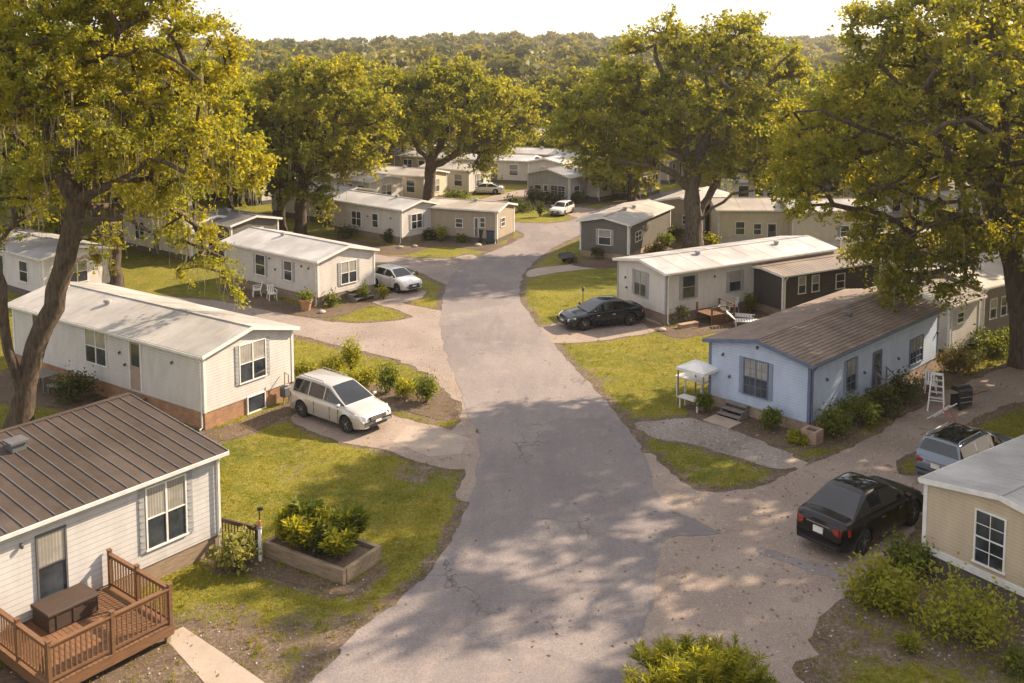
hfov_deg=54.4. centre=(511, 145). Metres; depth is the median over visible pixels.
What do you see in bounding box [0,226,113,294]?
mobile home
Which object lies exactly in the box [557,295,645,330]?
dark sedan
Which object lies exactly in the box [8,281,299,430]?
mobile home
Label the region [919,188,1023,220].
mobile home
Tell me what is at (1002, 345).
shrub
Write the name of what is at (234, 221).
mobile home
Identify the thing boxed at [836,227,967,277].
mobile home
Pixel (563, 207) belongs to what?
white car
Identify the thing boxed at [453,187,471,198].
shrub
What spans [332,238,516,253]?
mulch bed
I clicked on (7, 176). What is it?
oak tree
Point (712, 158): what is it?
oak tree
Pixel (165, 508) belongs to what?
window
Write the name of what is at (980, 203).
window
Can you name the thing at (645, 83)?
oak tree
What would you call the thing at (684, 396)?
garden bench
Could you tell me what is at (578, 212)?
gravel lane
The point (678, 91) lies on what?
oak tree
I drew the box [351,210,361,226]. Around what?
window
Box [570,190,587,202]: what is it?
shrub
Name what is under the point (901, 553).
shrub
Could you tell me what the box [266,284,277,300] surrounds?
garden chair
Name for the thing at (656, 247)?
shrub
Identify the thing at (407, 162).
window
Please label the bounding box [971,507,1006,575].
window
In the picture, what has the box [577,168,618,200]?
mobile home
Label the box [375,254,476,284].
side road
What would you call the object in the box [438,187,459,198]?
shrub
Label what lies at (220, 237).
window
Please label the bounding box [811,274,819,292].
window
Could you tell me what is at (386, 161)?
window
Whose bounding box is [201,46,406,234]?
oak tree
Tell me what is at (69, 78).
oak tree
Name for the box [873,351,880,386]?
door
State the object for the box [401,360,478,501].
gravel shoulder
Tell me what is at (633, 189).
oak tree
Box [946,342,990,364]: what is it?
shrub
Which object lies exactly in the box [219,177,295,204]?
mobile home
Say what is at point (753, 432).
mulch bed
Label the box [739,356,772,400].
window
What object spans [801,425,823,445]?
brick planter
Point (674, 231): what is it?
shrub
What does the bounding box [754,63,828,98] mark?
oak tree
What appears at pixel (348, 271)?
window
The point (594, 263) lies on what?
mulch bed
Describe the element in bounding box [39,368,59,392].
picnic table
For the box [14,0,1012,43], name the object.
sky
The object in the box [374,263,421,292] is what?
white hatchback
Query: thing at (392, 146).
oak tree
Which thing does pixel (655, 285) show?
mobile home
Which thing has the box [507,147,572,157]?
mobile home
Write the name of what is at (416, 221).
window
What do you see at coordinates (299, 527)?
bedding plant
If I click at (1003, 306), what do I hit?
window
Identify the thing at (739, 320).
lounger
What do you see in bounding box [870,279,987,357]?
mobile home
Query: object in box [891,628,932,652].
shrub
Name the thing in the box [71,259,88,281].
window
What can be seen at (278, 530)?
bedding plant
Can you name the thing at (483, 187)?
white car
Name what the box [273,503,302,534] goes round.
bedding plant
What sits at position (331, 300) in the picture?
shrub
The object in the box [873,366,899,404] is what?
steps
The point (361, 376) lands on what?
shrub
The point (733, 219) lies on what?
mobile home
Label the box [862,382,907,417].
shrub
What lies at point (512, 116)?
oak tree
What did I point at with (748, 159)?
oak tree
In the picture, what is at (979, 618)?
shrub
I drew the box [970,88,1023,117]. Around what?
oak tree
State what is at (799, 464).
footpath
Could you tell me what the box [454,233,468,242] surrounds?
shrub
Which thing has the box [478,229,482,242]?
wheelie bin
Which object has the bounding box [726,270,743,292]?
window
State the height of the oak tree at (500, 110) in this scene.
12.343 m
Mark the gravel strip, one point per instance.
(708, 431)
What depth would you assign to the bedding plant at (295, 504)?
30.91 m
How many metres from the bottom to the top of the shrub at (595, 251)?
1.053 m
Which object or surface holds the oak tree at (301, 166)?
on the ground at (146, 272)
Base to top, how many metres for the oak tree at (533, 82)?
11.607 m
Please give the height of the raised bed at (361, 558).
0.452 m
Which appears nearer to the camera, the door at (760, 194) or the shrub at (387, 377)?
the shrub at (387, 377)
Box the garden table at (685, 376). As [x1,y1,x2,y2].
[675,372,707,395]
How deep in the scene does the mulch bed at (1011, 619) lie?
27.80 m
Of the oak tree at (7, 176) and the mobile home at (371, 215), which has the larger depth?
the mobile home at (371, 215)
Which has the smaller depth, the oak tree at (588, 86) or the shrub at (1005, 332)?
the shrub at (1005, 332)
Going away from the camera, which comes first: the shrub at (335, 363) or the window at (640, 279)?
the shrub at (335, 363)
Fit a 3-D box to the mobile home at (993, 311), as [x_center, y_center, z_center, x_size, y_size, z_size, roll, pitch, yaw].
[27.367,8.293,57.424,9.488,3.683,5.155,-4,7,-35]
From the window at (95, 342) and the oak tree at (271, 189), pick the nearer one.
the window at (95, 342)
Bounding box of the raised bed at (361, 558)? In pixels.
[263,535,381,584]
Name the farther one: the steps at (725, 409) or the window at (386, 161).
the window at (386, 161)
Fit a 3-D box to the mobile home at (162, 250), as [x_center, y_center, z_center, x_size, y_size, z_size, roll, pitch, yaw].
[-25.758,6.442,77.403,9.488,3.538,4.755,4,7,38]
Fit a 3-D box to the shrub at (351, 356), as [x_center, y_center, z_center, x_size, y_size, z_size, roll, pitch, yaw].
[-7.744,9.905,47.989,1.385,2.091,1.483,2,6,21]
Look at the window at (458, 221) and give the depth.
81.10 m
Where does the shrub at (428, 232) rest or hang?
on the ground at (146, 272)
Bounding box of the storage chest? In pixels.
[30,582,99,633]
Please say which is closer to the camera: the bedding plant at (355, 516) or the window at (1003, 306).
the bedding plant at (355, 516)
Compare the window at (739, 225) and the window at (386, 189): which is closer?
the window at (739, 225)
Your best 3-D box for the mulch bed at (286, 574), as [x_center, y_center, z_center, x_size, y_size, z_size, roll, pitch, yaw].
[-6.567,12.689,29.815,5.313,0.001,2.034,1,6,13]
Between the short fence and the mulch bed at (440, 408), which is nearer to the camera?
the short fence
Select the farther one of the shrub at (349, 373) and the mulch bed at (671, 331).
the mulch bed at (671, 331)
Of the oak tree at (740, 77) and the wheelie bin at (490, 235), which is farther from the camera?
the oak tree at (740, 77)
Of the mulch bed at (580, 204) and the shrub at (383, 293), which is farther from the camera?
the mulch bed at (580, 204)
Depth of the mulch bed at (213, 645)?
26.12 m
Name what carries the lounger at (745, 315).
on the mulch bed at (671, 331)
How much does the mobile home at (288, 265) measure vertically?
3.729 m
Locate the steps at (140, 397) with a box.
[109,391,145,399]
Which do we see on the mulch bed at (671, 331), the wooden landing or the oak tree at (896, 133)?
the wooden landing
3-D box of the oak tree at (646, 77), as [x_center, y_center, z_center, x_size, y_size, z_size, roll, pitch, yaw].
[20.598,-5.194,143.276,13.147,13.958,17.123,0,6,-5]
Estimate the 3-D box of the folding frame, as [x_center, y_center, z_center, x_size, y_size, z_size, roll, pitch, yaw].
[17.978,11.078,41.508,0.480,0.940,1.227,-3,6,-30]
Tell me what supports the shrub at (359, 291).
on the mulch bed at (258, 299)
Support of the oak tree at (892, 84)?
on the ground at (146, 272)
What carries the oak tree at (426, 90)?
on the ground at (146, 272)
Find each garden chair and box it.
[252,281,262,296]
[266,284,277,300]
[718,300,729,317]
[728,297,739,312]
[923,369,937,394]
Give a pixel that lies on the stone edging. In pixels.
(689, 324)
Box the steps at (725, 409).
[717,400,748,421]
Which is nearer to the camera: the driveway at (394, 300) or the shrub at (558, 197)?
the driveway at (394, 300)
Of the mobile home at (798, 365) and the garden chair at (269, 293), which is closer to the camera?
the mobile home at (798, 365)
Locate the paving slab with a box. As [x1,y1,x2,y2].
[703,414,741,428]
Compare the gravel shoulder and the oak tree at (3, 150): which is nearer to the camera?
the gravel shoulder
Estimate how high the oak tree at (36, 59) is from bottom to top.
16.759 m
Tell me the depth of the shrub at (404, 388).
44.30 m
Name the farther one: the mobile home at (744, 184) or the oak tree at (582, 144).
the oak tree at (582, 144)
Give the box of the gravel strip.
[635,418,794,468]
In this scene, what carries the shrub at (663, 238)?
on the mulch bed at (594, 263)
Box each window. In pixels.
[18,260,28,283]
[35,524,68,600]
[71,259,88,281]
[84,328,107,367]
[135,221,144,240]
[138,470,193,554]
[218,229,224,247]
[234,336,269,385]
[246,391,266,414]
[253,253,267,276]
[281,259,294,281]
[293,378,310,394]
[308,382,325,399]
[315,205,321,215]
[324,388,343,406]
[338,259,359,285]
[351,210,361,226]
[372,213,378,227]
[381,155,387,165]
[381,184,391,194]
[403,159,411,166]
[406,179,414,192]
[409,212,423,229]
[435,178,439,191]
[454,174,462,186]
[455,218,462,227]
[476,173,483,186]
[479,217,485,227]
[500,217,505,227]
[509,164,517,175]
[534,184,540,193]
[550,185,564,196]
[574,185,579,194]
[596,229,613,245]
[632,268,648,298]
[635,230,641,242]
[652,174,657,185]
[679,274,697,299]
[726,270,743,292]
[735,221,744,234]
[738,186,748,196]
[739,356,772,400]
[753,223,761,234]
[766,185,779,196]
[797,276,806,294]
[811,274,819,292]
[835,273,845,289]
[837,225,852,236]
[843,355,858,394]
[892,197,900,211]
[908,334,923,367]
[956,311,964,323]
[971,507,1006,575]
[972,203,980,214]
[989,297,997,319]
[1000,295,1007,316]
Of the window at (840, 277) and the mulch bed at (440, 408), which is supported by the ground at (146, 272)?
the mulch bed at (440, 408)
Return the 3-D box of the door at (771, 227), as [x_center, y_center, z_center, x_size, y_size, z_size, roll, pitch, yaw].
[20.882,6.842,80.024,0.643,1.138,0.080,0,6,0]
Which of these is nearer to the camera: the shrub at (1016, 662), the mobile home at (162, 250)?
the shrub at (1016, 662)
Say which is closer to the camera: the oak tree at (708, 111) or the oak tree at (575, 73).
the oak tree at (708, 111)
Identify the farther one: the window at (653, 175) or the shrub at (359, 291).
the window at (653, 175)
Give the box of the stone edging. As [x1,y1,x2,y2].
[677,321,698,328]
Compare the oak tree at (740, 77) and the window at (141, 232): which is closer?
the window at (141, 232)
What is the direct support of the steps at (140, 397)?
on the mulch bed at (7, 391)
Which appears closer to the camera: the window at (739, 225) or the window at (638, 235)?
the window at (638, 235)
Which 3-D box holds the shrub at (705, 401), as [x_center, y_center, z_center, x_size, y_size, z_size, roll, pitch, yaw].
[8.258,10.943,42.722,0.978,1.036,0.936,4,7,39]
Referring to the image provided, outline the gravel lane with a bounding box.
[479,189,596,217]
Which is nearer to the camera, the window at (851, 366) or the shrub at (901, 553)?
the shrub at (901, 553)
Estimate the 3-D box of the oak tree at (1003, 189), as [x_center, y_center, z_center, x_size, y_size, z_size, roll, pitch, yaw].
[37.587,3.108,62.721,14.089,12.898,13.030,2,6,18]
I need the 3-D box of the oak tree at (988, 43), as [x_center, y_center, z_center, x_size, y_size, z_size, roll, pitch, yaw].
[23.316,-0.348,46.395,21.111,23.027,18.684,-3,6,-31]
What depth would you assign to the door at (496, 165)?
116.46 m
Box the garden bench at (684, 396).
[677,393,701,412]
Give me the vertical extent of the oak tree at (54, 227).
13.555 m
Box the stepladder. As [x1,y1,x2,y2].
[927,372,944,412]
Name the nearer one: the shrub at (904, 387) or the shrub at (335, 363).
the shrub at (904, 387)
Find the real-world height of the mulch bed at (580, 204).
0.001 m
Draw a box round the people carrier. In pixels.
[289,367,391,432]
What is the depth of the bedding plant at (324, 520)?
30.57 m
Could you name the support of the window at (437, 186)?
in the mobile home at (413, 184)
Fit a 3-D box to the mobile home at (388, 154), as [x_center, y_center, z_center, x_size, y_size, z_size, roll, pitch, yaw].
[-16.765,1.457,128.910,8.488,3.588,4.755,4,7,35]
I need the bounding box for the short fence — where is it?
[220,517,257,555]
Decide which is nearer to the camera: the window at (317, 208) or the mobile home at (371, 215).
the mobile home at (371, 215)
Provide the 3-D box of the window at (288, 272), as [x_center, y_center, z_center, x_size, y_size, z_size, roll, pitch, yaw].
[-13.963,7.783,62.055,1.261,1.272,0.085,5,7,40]
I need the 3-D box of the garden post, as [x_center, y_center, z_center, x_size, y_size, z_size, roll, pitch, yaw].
[-7.641,11.801,30.269,0.165,1.705,0.120,0,6,0]
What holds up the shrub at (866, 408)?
on the mulch bed at (753, 432)
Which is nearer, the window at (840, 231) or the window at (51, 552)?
the window at (51, 552)
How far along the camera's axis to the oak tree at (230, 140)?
77.54 m
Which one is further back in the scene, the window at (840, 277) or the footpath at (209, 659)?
the window at (840, 277)
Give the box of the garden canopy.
[676,359,717,412]
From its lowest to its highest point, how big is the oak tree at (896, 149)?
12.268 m
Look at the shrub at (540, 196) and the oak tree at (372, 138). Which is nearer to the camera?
the shrub at (540, 196)
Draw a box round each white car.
[476,182,504,193]
[549,200,574,215]
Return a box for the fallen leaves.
[11,287,1023,682]
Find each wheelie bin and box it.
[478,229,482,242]
[486,230,493,243]
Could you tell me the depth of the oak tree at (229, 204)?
94.20 m
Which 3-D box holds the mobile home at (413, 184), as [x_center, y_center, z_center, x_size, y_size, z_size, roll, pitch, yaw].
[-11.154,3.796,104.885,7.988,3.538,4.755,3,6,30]
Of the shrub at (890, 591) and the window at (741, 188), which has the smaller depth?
the shrub at (890, 591)
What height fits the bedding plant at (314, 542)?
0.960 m
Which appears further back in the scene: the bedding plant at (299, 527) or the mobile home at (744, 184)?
the mobile home at (744, 184)
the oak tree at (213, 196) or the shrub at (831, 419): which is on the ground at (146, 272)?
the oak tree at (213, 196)
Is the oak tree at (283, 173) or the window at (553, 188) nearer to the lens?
the oak tree at (283, 173)
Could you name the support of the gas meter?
on the ground at (146, 272)
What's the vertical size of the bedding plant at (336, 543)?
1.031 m
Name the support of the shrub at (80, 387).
on the mulch bed at (7, 391)
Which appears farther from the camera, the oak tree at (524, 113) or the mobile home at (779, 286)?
the oak tree at (524, 113)
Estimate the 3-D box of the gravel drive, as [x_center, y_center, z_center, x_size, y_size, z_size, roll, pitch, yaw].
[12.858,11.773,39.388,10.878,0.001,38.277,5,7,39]
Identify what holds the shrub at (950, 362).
on the mulch bed at (753, 432)
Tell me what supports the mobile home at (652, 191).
on the ground at (146, 272)
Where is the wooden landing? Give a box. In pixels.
[696,298,734,325]
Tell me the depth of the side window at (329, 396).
41.04 m
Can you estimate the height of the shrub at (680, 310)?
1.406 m
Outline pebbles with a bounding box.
[10,311,1023,682]
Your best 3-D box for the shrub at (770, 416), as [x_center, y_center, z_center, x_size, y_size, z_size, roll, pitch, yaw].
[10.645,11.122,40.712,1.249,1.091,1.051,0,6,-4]
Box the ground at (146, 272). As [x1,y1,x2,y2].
[0,118,1023,682]
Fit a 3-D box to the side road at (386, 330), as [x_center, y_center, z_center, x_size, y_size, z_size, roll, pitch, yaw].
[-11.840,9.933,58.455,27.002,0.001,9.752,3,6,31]
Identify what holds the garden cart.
on the ground at (146, 272)
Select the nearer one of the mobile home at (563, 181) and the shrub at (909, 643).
the shrub at (909, 643)
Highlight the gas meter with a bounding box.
[280,372,290,403]
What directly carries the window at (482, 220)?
in the mobile home at (470, 218)
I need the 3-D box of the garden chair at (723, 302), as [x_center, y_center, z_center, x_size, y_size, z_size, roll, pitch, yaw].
[12.356,9.523,58.092,0.580,0.914,0.672,-1,6,-10]
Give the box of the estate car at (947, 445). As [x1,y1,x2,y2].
[914,422,1012,474]
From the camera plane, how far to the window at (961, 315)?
50.71 m
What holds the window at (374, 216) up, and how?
in the mobile home at (371, 215)
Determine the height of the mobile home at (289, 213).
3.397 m
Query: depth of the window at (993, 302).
53.59 m
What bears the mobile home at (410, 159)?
on the ground at (146, 272)
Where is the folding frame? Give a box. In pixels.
[927,403,956,422]
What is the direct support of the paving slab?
on the mulch bed at (753, 432)
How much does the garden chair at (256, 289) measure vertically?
0.914 m
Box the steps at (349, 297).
[346,286,374,302]
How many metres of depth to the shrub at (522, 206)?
95.60 m
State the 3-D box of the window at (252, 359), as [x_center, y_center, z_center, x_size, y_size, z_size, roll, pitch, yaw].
[-11.089,9.197,42.616,0.085,1.698,1.883,4,7,34]
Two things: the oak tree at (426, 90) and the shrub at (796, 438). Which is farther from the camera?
the oak tree at (426, 90)
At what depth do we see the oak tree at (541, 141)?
129.59 m
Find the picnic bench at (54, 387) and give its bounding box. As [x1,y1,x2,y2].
[46,383,71,398]
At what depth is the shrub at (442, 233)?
80.96 m
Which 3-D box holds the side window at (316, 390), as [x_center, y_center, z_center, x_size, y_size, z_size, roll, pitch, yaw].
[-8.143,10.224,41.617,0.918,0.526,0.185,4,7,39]
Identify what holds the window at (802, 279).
in the mobile home at (779, 286)
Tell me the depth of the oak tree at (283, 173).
80.09 m
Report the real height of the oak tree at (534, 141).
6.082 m
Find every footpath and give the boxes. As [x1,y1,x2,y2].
[169,627,264,682]
[526,264,594,276]
[783,457,806,468]
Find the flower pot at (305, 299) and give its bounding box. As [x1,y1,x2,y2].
[296,286,315,310]
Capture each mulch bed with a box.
[0,368,296,442]
[0,641,177,682]
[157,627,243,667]
[216,556,385,594]
[222,286,387,317]
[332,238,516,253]
[367,385,457,419]
[519,197,621,207]
[571,236,683,267]
[639,309,770,337]
[687,362,962,447]
[893,567,1023,640]
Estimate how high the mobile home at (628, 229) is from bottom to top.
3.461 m
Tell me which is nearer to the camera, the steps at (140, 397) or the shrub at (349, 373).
the steps at (140, 397)
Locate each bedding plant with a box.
[270,507,303,540]
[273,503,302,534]
[280,509,318,550]
[286,495,327,522]
[304,524,339,557]
[312,501,342,532]
[317,524,359,559]
[327,500,371,548]
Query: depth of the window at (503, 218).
80.94 m
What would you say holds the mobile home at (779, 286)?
on the ground at (146, 272)
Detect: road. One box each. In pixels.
[164,296,454,375]
[309,183,969,682]
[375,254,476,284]
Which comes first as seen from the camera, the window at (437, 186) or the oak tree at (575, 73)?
the window at (437, 186)
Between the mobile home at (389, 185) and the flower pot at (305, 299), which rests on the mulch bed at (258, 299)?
the flower pot at (305, 299)
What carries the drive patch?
on the gravel drive
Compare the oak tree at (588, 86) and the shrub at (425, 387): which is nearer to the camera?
the shrub at (425, 387)
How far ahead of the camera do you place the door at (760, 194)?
97.47 m
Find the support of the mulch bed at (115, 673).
on the ground at (146, 272)
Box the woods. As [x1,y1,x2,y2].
[23,29,926,109]
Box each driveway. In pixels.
[291,413,480,468]
[372,289,440,316]
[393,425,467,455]
[541,317,660,342]
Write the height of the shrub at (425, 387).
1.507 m
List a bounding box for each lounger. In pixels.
[719,304,754,320]
[726,310,756,326]
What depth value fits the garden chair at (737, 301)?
58.98 m
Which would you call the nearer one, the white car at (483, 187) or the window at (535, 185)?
the window at (535, 185)
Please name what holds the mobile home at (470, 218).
on the ground at (146, 272)
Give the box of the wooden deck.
[0,548,173,682]
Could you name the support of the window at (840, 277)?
in the mobile home at (779, 286)
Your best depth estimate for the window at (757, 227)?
80.02 m
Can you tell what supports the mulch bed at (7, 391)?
on the ground at (146, 272)
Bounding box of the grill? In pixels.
[944,384,978,410]
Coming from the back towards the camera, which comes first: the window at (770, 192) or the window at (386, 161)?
the window at (386, 161)
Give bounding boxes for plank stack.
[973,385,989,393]
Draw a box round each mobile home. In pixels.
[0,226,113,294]
[0,392,228,633]
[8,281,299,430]
[120,208,226,261]
[198,206,282,259]
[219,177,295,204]
[219,226,379,306]
[271,178,376,224]
[330,170,405,196]
[330,190,438,243]
[358,145,415,170]
[372,165,449,198]
[391,149,459,167]
[419,161,489,195]
[428,197,517,243]
[458,153,541,183]
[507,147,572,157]
[524,164,586,202]
[525,151,585,171]
[576,199,674,257]
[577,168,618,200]
[612,235,836,324]
[619,170,660,198]
[654,186,729,235]
[660,158,684,183]
[702,288,946,431]
[708,197,787,243]
[721,173,787,196]
[751,250,883,313]
[780,198,891,246]
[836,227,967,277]
[839,181,952,222]
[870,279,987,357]
[905,250,1023,338]
[918,435,1023,619]
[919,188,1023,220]
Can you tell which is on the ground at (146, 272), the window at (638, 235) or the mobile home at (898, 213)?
the mobile home at (898, 213)
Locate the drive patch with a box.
[756,547,846,579]
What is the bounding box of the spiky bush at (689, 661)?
[616,629,779,682]
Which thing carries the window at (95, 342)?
in the mobile home at (199, 366)
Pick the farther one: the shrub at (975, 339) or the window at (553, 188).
the window at (553, 188)
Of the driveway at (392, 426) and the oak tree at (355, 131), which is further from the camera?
the oak tree at (355, 131)
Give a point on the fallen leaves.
(703, 519)
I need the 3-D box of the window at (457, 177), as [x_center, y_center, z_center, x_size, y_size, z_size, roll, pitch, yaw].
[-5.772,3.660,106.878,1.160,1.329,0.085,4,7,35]
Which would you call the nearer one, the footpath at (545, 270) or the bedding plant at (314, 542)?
the bedding plant at (314, 542)
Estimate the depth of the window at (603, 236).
74.45 m
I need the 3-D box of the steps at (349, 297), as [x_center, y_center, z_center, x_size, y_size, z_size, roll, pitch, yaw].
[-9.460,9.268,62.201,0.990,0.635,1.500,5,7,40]
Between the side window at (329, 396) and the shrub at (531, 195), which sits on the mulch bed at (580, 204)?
the shrub at (531, 195)
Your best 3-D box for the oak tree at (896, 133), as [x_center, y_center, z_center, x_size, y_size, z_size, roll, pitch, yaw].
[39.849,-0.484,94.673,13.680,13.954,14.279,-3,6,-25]
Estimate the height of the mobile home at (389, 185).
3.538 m
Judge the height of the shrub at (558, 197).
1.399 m
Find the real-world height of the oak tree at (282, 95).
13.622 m
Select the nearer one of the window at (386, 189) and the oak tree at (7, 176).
the oak tree at (7, 176)
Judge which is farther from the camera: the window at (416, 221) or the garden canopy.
the window at (416, 221)
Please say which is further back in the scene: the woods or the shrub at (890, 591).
the woods
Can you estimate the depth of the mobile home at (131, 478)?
28.91 m
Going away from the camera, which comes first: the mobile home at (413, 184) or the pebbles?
the pebbles
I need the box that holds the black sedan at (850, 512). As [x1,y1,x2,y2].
[796,472,923,554]
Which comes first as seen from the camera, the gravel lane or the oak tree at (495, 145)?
the gravel lane
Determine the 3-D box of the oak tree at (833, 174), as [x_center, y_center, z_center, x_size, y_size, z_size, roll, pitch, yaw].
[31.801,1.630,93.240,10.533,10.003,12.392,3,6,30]
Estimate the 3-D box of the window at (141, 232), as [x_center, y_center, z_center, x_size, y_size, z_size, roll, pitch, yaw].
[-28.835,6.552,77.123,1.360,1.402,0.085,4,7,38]
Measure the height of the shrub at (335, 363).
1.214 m
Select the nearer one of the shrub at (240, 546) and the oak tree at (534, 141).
the shrub at (240, 546)
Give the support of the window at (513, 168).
in the mobile home at (510, 171)
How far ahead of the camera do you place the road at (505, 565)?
32.24 m
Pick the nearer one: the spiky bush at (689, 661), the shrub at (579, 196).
the spiky bush at (689, 661)
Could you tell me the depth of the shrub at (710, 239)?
78.15 m
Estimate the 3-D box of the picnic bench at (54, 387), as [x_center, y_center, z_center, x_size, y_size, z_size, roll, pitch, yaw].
[-20.342,11.046,44.805,1.600,0.420,0.338,4,7,34]
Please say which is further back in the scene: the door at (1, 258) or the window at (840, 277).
the door at (1, 258)
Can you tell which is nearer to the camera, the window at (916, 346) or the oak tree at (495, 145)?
the window at (916, 346)
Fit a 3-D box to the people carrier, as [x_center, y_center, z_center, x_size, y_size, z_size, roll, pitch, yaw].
[-7.279,10.640,41.965,4.812,1.749,2.200,4,7,39]
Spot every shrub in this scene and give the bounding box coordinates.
[43,360,103,406]
[206,525,262,577]
[293,357,319,381]
[314,352,347,372]
[323,287,340,307]
[335,222,358,239]
[337,332,365,370]
[337,365,354,378]
[347,365,380,389]
[354,279,369,299]
[373,358,401,392]
[375,284,389,298]
[379,228,392,242]
[392,375,419,398]
[411,366,441,403]
[421,227,436,239]
[433,224,448,240]
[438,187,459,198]
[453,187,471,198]
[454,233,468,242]
[503,193,519,205]
[515,198,534,212]
[524,186,538,203]
[535,190,552,203]
[535,201,544,216]
[543,192,566,203]
[565,250,578,261]
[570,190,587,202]
[590,246,604,258]
[645,239,665,251]
[657,229,675,247]
[663,304,690,321]
[668,223,683,241]
[693,388,715,412]
[703,231,721,245]
[743,291,756,312]
[758,405,786,429]
[784,427,809,446]
[815,402,856,436]
[832,389,882,429]
[835,540,931,617]
[856,397,885,421]
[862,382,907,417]
[881,365,924,404]
[882,523,937,580]
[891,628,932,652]
[901,551,1023,662]
[935,339,981,375]
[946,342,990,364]
[968,323,1001,351]
[970,329,1008,359]
[990,321,1008,350]
[991,638,1023,680]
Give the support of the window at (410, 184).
in the mobile home at (413, 184)
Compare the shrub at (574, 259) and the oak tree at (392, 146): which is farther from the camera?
the oak tree at (392, 146)
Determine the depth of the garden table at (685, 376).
44.45 m
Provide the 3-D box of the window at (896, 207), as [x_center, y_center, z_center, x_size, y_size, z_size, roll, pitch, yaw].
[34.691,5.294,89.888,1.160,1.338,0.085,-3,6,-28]
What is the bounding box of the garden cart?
[552,252,573,263]
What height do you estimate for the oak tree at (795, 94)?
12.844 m
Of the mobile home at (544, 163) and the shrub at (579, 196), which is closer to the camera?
the shrub at (579, 196)
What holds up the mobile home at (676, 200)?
on the ground at (146, 272)
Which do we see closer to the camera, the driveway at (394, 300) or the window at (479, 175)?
the driveway at (394, 300)
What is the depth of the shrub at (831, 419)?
39.76 m
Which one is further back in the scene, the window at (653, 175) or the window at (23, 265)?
the window at (653, 175)
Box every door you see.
[0,255,2,271]
[129,341,140,390]
[153,225,159,249]
[475,218,477,235]
[491,164,497,179]
[543,184,547,195]
[755,188,763,196]
[768,224,775,236]
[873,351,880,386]
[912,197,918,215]
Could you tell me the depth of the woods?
387.57 m
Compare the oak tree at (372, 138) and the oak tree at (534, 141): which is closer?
the oak tree at (372, 138)
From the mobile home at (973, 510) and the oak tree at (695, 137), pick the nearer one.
the mobile home at (973, 510)
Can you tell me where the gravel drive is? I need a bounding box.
[629,367,1023,682]
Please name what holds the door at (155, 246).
in the mobile home at (162, 250)
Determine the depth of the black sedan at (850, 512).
31.13 m
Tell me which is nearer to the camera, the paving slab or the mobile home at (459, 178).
the paving slab
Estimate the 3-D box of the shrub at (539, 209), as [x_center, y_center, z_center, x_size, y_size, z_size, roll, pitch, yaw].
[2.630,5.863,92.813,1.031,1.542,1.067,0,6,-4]
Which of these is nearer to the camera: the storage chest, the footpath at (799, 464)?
the storage chest
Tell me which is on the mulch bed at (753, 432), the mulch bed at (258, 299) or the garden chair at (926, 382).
the garden chair at (926, 382)
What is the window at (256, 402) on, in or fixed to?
in the mobile home at (199, 366)
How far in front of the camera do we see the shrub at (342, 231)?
82.15 m
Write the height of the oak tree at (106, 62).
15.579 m
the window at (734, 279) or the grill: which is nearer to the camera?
the grill
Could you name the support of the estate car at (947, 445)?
on the gravel drive
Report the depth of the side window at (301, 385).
42.23 m
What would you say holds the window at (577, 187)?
in the mobile home at (563, 181)
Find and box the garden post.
[257,506,262,560]
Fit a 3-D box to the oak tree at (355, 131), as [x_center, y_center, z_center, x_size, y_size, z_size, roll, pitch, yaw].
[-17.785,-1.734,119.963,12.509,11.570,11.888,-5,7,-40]
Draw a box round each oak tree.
[0,0,286,428]
[0,62,107,226]
[0,72,214,286]
[0,136,100,234]
[2,50,47,76]
[25,58,129,222]
[98,79,295,211]
[134,90,240,197]
[155,54,301,200]
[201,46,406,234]
[226,183,265,208]
[230,120,321,231]
[255,68,324,130]
[299,111,350,169]
[330,107,388,154]
[331,83,425,167]
[364,52,549,200]
[374,93,446,159]
[447,108,525,153]
[464,79,511,118]
[504,100,520,120]
[505,87,528,115]
[505,124,541,147]
[510,73,568,123]
[529,60,594,127]
[529,134,568,148]
[537,1,818,248]
[546,68,619,125]
[562,111,624,151]
[580,142,675,201]
[625,79,654,100]
[631,61,677,88]
[634,76,716,157]
[672,73,747,177]
[700,103,751,163]
[731,71,773,95]
[732,121,827,189]
[746,78,829,192]
[753,0,1023,369]
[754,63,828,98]
[796,82,845,190]
[805,110,900,198]
[824,55,965,183]
[852,76,980,154]
[877,95,1023,250]
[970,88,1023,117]
[1002,145,1023,249]
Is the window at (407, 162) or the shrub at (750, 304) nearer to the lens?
the shrub at (750, 304)
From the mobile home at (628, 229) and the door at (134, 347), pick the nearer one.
the door at (134, 347)

